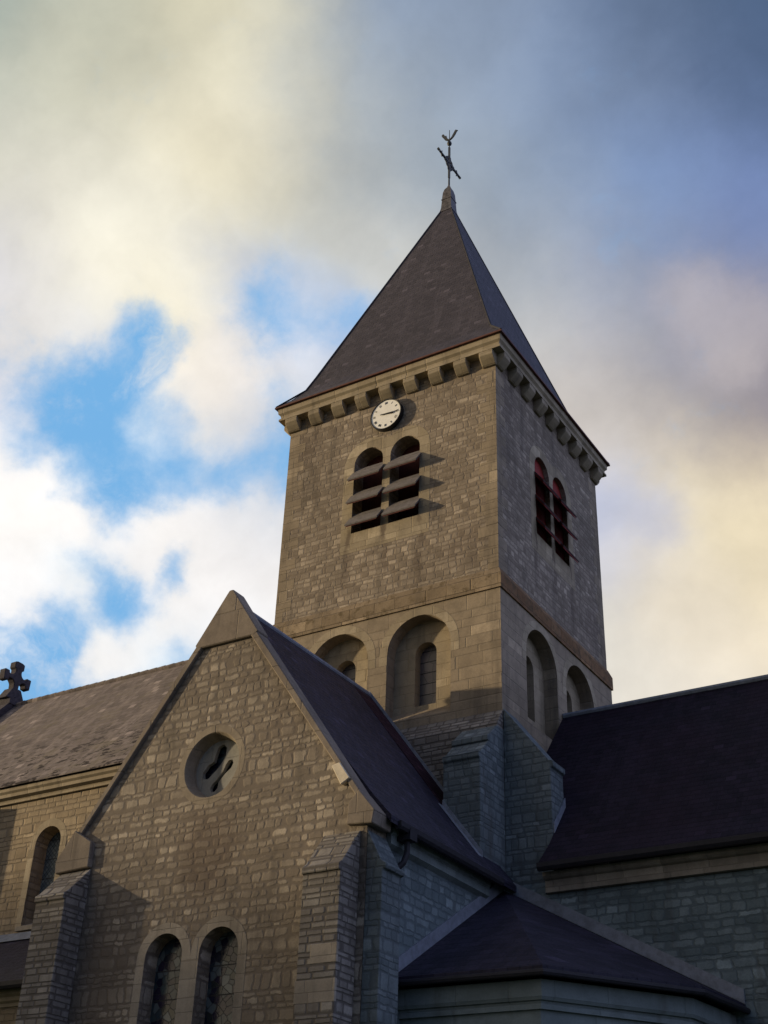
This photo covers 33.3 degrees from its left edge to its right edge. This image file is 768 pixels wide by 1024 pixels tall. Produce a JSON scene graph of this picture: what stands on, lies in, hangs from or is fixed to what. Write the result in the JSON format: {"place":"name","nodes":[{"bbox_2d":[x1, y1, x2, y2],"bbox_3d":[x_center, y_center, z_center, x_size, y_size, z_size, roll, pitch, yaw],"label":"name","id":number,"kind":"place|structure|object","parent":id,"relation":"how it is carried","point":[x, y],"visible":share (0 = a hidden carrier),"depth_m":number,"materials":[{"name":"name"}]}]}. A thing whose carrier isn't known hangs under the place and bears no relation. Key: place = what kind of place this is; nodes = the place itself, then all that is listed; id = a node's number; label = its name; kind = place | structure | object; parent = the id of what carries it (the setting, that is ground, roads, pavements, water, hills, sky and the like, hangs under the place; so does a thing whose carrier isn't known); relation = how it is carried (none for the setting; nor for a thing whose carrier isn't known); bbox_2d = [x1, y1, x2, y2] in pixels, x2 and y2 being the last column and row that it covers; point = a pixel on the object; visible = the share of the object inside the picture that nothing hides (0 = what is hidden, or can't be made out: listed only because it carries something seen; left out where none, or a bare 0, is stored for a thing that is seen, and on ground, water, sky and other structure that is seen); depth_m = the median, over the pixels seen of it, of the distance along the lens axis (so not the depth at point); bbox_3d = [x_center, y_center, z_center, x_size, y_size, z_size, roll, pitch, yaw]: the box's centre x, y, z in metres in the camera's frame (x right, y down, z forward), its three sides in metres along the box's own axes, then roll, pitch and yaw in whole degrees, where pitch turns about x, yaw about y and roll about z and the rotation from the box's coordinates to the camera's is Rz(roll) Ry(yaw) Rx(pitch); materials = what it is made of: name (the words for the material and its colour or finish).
{"place":"outdoors","nodes":[
{"label":"outdoors","id":0,"kind":"place"},
{"bbox_2d":[0,185,767,1023],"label":"church","id":1,"kind":"structure","parent":0,"point":[402,759],"depth_m":26.13,"materials":[{"name":"stone"}]},
{"bbox_2d":[0,661,30,700],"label":"gable cross","id":2,"kind":"object","parent":1,"relation":"attached to","point":[14,679],"visible":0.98,"depth_m":42.80,"materials":[{"name":"stone"}]},
{"bbox_2d":[370,399,403,431],"bbox_3d":[0.075,-2.620,34.705,0.976,0.976,0.158,-16,-36,27],"label":"clock","id":3,"kind":"object","parent":1,"relation":"attached to","point":[386,415],"depth_m":34.62,"materials":[{"name":"ceramic"}]},
{"bbox_2d":[437,130,460,185],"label":"weathercock cross","id":4,"kind":"object","parent":1,"relation":"on","point":[449,164],"visible":1,"depth_m":43.93,"materials":[{"name":"metal"}]},
{"bbox_2d":[0,0,767,703],"label":"sky","id":5,"kind":"structure","parent":0,"point":[201,201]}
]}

